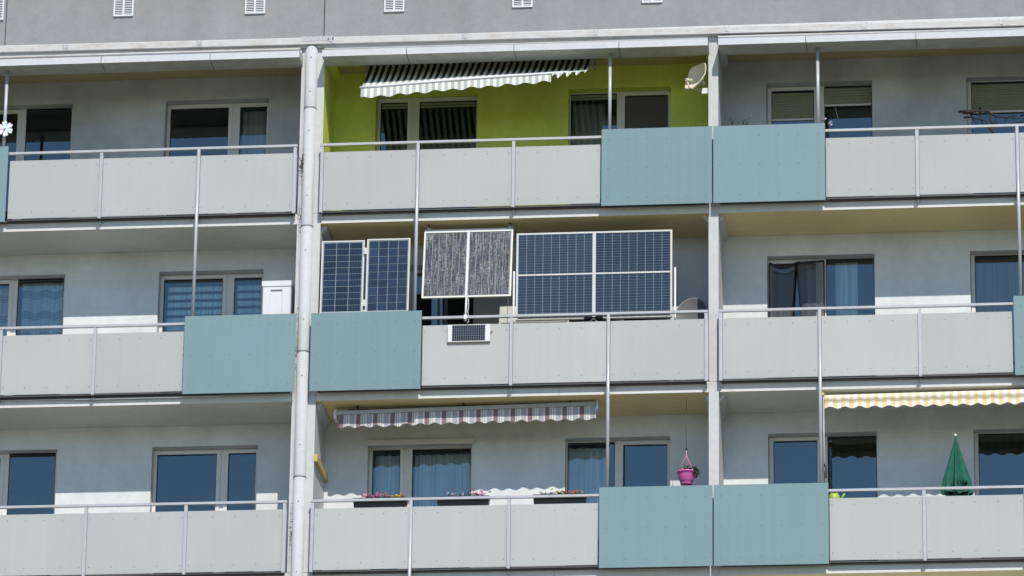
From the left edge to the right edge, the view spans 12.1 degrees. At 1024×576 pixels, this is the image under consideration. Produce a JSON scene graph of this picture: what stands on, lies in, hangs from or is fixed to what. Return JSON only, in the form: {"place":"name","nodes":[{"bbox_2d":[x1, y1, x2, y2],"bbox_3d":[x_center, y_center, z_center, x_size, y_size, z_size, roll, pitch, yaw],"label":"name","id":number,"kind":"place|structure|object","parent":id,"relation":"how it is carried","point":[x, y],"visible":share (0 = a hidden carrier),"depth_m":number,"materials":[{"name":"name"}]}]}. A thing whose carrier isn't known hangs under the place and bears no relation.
{"place":"outdoors","nodes":[
{"label":"outdoors","id":0,"kind":"place"},
{"bbox_2d":[676,298,707,319],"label":"satellite dish","id":1,"kind":"object","parent":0,"point":[693,304],"visible":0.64,"depth_m":71.93,"materials":[{"name":"grey metal"}]},
{"bbox_2d":[829,492,844,497],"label":"watering can","id":2,"kind":"object","parent":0,"point":[834,495],"visible":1,"depth_m":70.17,"materials":[{"name":"plastic"}]},
{"label":"ground","id":3,"kind":"structure","parent":0,"visible":0},
{"bbox_2d":[0,0,1023,575],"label":"apartment building","id":4,"kind":"structure","parent":3,"relation":"on","point":[134,182],"depth_m":72.10,"materials":[{"name":"paint"}]},
{"bbox_2d":[0,287,8,395],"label":"curtain","id":5,"kind":"object","parent":4,"relation":"hanging from","point":[4,293],"visible":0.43,"depth_m":73.96,"materials":[{"name":"blue fabric"}]},
{"bbox_2d":[0,121,12,136],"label":"wind spinner","id":6,"kind":"object","parent":4,"relation":"attached to","point":[8,126],"visible":1,"depth_m":73.19,"materials":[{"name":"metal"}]},
{"bbox_2d":[0,453,56,575],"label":"window","id":7,"kind":"structure","parent":4,"relation":"in","point":[27,478],"depth_m":74.13,"materials":[{"name":"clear glass"}]},
{"bbox_2d":[0,278,64,429],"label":"window","id":8,"kind":"structure","parent":4,"relation":"in","point":[15,286],"depth_m":73.83,"materials":[{"name":"grey plastic"}]},
{"bbox_2d":[0,108,80,255],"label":"window","id":9,"kind":"structure","parent":4,"relation":"in","point":[34,130],"depth_m":75.71,"materials":[{"name":"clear glass"}]},
{"bbox_2d":[20,283,62,394],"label":"curtain","id":10,"kind":"object","parent":4,"relation":"hanging from","point":[42,303],"visible":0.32,"depth_m":73.88,"materials":[{"name":"blue fabric"}]},
{"bbox_2d":[167,283,222,391],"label":"striped blind","id":11,"kind":"object","parent":4,"relation":"attached to","point":[208,299],"visible":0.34,"depth_m":73.56,"materials":[{"name":"blue fabric"}]},
{"bbox_2d":[150,449,257,573],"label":"window","id":12,"kind":"structure","parent":4,"relation":"in","point":[214,475],"depth_m":73.61,"materials":[{"name":"blue glass"}]},
{"bbox_2d":[159,273,274,425],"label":"window","id":13,"kind":"structure","parent":4,"relation":"in","point":[230,282],"depth_m":73.50,"materials":[{"name":"grey plastic"}]},
{"bbox_2d":[166,102,272,249],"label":"window","id":14,"kind":"structure","parent":4,"relation":"in","point":[195,125],"depth_m":75.10,"materials":[{"name":"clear glass"}]},
{"bbox_2d":[237,282,260,314],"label":"striped blind","id":15,"kind":"object","parent":4,"relation":"attached to","point":[248,298],"visible":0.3,"depth_m":73.48,"materials":[{"name":"blue fabric"}]},
{"bbox_2d":[242,111,266,212],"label":"roller blind","id":16,"kind":"object","parent":4,"relation":"attached to","point":[254,128],"visible":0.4,"depth_m":74.40,"materials":[{"name":"fabric"}]},
{"bbox_2d":[262,280,294,313],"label":"plastic cabinet","id":17,"kind":"object","parent":4,"relation":"on","point":[278,297],"visible":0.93,"depth_m":72.21,"materials":[{"name":"white plastic"}]},
{"bbox_2d":[320,240,366,312],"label":"solar panel","id":18,"kind":"object","parent":4,"relation":"attached to","point":[342,278],"visible":1,"depth_m":71.94,"materials":[{"name":"blue glass"}]},
{"bbox_2d":[353,491,407,507],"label":"flower box","id":19,"kind":"object","parent":4,"relation":"attached to","point":[380,504],"visible":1,"depth_m":70.70,"materials":[{"name":"grey plastic"}]},
{"bbox_2d":[375,455,399,497],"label":"curtain","id":20,"kind":"object","parent":4,"relation":"hanging from","point":[387,473],"visible":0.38,"depth_m":72.36,"materials":[{"name":"blue fabric"}]},
{"bbox_2d":[365,238,410,311],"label":"solar panel","id":21,"kind":"object","parent":4,"relation":"attached to","point":[387,274],"visible":1,"depth_m":71.87,"materials":[{"name":"blue glass"}]},
{"bbox_2d":[366,438,473,569],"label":"window","id":22,"kind":"structure","parent":4,"relation":"in","point":[407,449],"depth_m":72.19,"materials":[{"name":"grey plastic"}]},
{"bbox_2d":[375,96,477,209],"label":"window","id":23,"kind":"structure","parent":4,"relation":"in","point":[434,118],"depth_m":74.93,"materials":[{"name":"black glass"}]},
{"bbox_2d":[435,299,441,385],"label":"curtain","id":24,"kind":"object","parent":4,"relation":"hanging from","point":[438,309],"visible":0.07,"depth_m":73.13,"materials":[{"name":"blue fabric"}]},
{"bbox_2d":[409,269,473,386],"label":"window","id":25,"kind":"structure","parent":4,"relation":"in","point":[456,306],"depth_m":74.93,"materials":[{"name":"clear glass"}]},
{"bbox_2d":[413,454,470,568],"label":"curtain","id":26,"kind":"object","parent":4,"relation":"hanging from","point":[439,475],"visible":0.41,"depth_m":72.25,"materials":[{"name":"blue fabric"}]},
{"bbox_2d":[443,299,447,385],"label":"curtain","id":27,"kind":"object","parent":4,"relation":"hanging from","point":[445,308],"visible":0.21,"depth_m":73.13,"materials":[{"name":"blue fabric"}]},
{"bbox_2d":[436,489,490,505],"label":"flower box","id":28,"kind":"object","parent":4,"relation":"attached to","point":[461,502],"visible":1,"depth_m":70.57,"materials":[{"name":"grey plastic"}]},
{"bbox_2d":[333,400,599,427],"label":"awning","id":29,"kind":"object","parent":4,"relation":"attached to","point":[357,417],"visible":1,"depth_m":71.32,"materials":[{"name":"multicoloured fabric"}]},
{"bbox_2d":[421,222,513,322],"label":"solar panel","id":30,"kind":"object","parent":4,"relation":"attached to","point":[467,263],"visible":1,"depth_m":71.90,"materials":[{"name":"grey glass"}]},
{"bbox_2d":[447,324,492,342],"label":"solar panel","id":31,"kind":"object","parent":4,"relation":"attached to","point":[463,333],"visible":1,"depth_m":71.33,"materials":[{"name":"white glass"}]},
{"bbox_2d":[360,59,596,97],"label":"awning","id":32,"kind":"object","parent":4,"relation":"attached to","point":[388,80],"visible":1,"depth_m":72.96,"materials":[{"name":"grey fabric"}]},
{"bbox_2d":[533,488,586,503],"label":"flower box","id":33,"kind":"object","parent":4,"relation":"attached to","point":[558,500],"visible":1,"depth_m":70.42,"materials":[{"name":"grey plastic"}]},
{"bbox_2d":[569,448,605,566],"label":"curtain","id":34,"kind":"object","parent":4,"relation":"hanging from","point":[587,470],"visible":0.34,"depth_m":72.03,"materials":[{"name":"blue fabric"}]},
{"bbox_2d":[573,104,604,203],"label":"curtain","id":35,"kind":"object","parent":4,"relation":"hanging from","point":[588,119],"visible":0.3,"depth_m":73.93,"materials":[{"name":"grey fabric"}]},
{"bbox_2d":[513,229,675,322],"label":"solar panel","id":36,"kind":"object","parent":4,"relation":"attached to","point":[594,271],"visible":1,"depth_m":71.55,"materials":[{"name":"blue glass"}]},
{"bbox_2d":[566,440,669,492],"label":"window","id":37,"kind":"structure","parent":4,"relation":"in","point":[633,463],"depth_m":72.66,"materials":[{"name":"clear glass"}]},
{"bbox_2d":[569,91,670,144],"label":"window","id":38,"kind":"structure","parent":4,"relation":"in","point":[639,109],"depth_m":73.70,"materials":[{"name":"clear glass"}]},
{"bbox_2d":[677,398,700,485],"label":"hanging pot","id":39,"kind":"object","parent":4,"relation":"hanging from","point":[686,475],"visible":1,"depth_m":70.56,"materials":[{"name":"pink plastic"}]},
{"bbox_2d":[685,62,707,94],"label":"satellite dish","id":40,"kind":"object","parent":4,"relation":"attached to","point":[696,76],"visible":1,"depth_m":72.49,"materials":[{"name":"beige metal"}]},
{"bbox_2d":[769,260,824,377],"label":"insect net","id":41,"kind":"object","parent":4,"relation":"hanging from","point":[811,282],"visible":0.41,"depth_m":72.32,"materials":[{"name":"black fabric"}]},
{"bbox_2d":[767,85,872,235],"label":"window","id":42,"kind":"structure","parent":4,"relation":"in","point":[846,106],"depth_m":73.47,"materials":[{"name":"clear glass"}]},
{"bbox_2d":[768,258,874,412],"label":"window","id":43,"kind":"structure","parent":4,"relation":"in","point":[865,266],"depth_m":73.50,"materials":[{"name":"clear glass"}]},
{"bbox_2d":[769,435,877,561],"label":"window","id":44,"kind":"structure","parent":4,"relation":"in","point":[850,461],"depth_m":72.86,"materials":[{"name":"blue glass"}]},
{"bbox_2d":[823,396,826,482],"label":"awning crank","id":45,"kind":"object","parent":4,"relation":"hanging from","point":[825,473],"visible":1,"depth_m":70.21,"materials":[{"name":"paint"}]},
{"bbox_2d":[822,118,832,197],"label":"flowering plant","id":46,"kind":"object","parent":4,"relation":"on","point":[830,124],"visible":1,"depth_m":71.81,"materials":[{"name":"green plant"}]},
{"bbox_2d":[835,262,857,376],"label":"curtain","id":47,"kind":"object","parent":4,"relation":"hanging from","point":[846,285],"visible":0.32,"depth_m":72.55,"materials":[{"name":"blue fabric"}]},
{"bbox_2d":[822,389,1023,408],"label":"awning","id":48,"kind":"object","parent":4,"relation":"attached to","point":[956,398],"visible":1,"depth_m":70.35,"materials":[{"name":"yellow fabric"}]},
{"bbox_2d":[941,434,973,558],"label":"parasol","id":49,"kind":"object","parent":4,"relation":"on","point":[956,474],"visible":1,"depth_m":70.16,"materials":[{"name":"fabric"}]},
{"bbox_2d":[958,107,1023,132],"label":"bare branch","id":50,"kind":"object","parent":4,"relation":"on","point":[975,111],"visible":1,"depth_m":72.24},
{"bbox_2d":[967,80,1023,229],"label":"window","id":51,"kind":"structure","parent":4,"relation":"in","point":[1005,98],"depth_m":73.16,"materials":[{"name":"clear glass"}]},
{"bbox_2d":[970,254,1023,407],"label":"window","id":52,"kind":"structure","parent":4,"relation":"in","point":[991,258],"depth_m":72.29,"materials":[{"name":"clear glass"}]},
{"bbox_2d":[974,432,1023,557],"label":"window","id":53,"kind":"structure","parent":4,"relation":"in","point":[998,456],"depth_m":72.72,"materials":[{"name":"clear glass"}]},
{"bbox_2d":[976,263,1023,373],"bbox_3d":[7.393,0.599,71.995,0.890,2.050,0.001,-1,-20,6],"label":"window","id":54,"kind":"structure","parent":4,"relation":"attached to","point":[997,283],"depth_m":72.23,"materials":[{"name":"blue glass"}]}
]}

